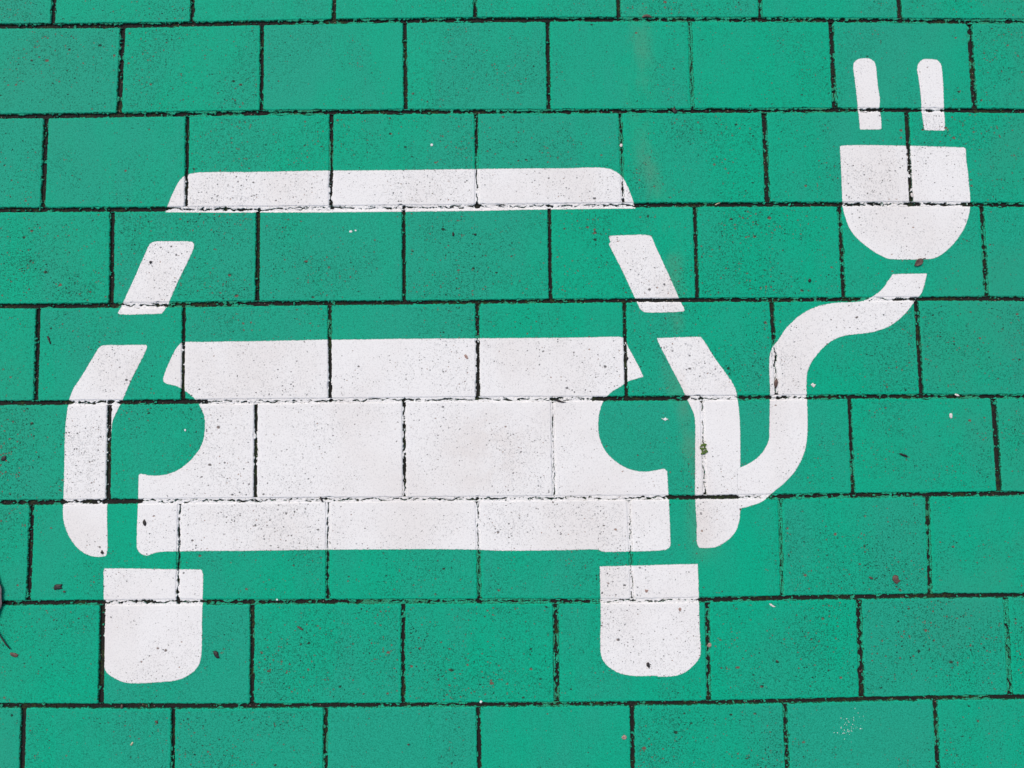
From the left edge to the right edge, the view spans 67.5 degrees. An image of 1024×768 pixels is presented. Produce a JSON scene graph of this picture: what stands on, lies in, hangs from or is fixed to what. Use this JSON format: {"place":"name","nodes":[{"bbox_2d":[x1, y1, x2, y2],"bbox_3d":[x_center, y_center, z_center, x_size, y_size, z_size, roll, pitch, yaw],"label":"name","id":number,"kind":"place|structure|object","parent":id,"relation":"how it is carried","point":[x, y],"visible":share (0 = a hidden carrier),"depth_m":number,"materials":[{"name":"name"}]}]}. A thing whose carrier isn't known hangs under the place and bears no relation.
{"place":"outdoors","nodes":[
{"label":"outdoors","id":0,"kind":"place"},
{"bbox_2d":[0,586,9,648],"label":"fallen leaf","id":1,"kind":"object","parent":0,"point":[0,607],"visible":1,"depth_m":1.51,"materials":[{"name":"brown plant"}]},
{"bbox_2d":[0,0,1023,767],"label":"pavement","id":2,"kind":"structure","parent":0,"point":[120,120],"depth_m":1.56,"materials":[{"name":"brick"}]},
{"bbox_2d":[54,584,61,589],"bbox_3d":[-0.902,0.404,1.521,0.018,0.002,0.011,0,85,0],"label":"leaf scrap","id":3,"kind":"object","parent":2,"relation":"on","point":[57,586],"visible":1,"depth_m":1.52,"materials":[{"name":"brown plant"}]},
{"bbox_2d":[213,651,218,657],"bbox_3d":[-0.584,0.534,1.512,0.009,0.002,0.016,-16,86,-1],"label":"leaf scrap","id":4,"kind":"object","parent":2,"relation":"on","point":[216,654],"visible":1,"depth_m":1.51,"materials":[{"name":"brown plant"}]},
{"bbox_2d":[63,167,740,683],"bbox_3d":[-0.221,0.069,1.553,1.368,0.007,1.039,0,85,0],"label":"car symbol","id":5,"kind":"object","parent":2,"relation":"on","point":[345,443],"visible":1,"depth_m":1.55,"materials":[{"name":"white paint"}]},
{"bbox_2d":[700,443,707,454],"bbox_3d":[0.387,0.131,1.546,0.016,0.005,0.022,-10,86,-1],"label":"moss cushion","id":6,"kind":"object","parent":5,"relation":"on","point":[705,451],"visible":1,"depth_m":1.54,"materials":[{"name":"green plant"}]},
{"bbox_2d":[737,58,969,508],"bbox_3d":[0.734,-0.197,1.577,0.318,0.006,1.029,17,86,1],"label":"plug symbol","id":7,"kind":"object","parent":2,"relation":"on","point":[877,174],"visible":1,"depth_m":1.58,"materials":[{"name":"white paint"}]},
{"bbox_2d":[892,575,900,583],"bbox_3d":[0.766,0.389,1.526,0.014,0.002,0.018,-31,86,-2],"label":"leaf scrap","id":8,"kind":"object","parent":2,"relation":"on","point":[896,580],"visible":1,"depth_m":1.53,"materials":[{"name":"brown plant"}]},
{"bbox_2d":[915,258,925,265],"bbox_3d":[0.841,-0.251,1.576,0.024,0.003,0.017,0,85,0],"label":"fallen leaf","id":9,"kind":"object","parent":2,"relation":"on","point":[919,261],"visible":1,"depth_m":1.58,"materials":[{"name":"brown plant"}]}
]}

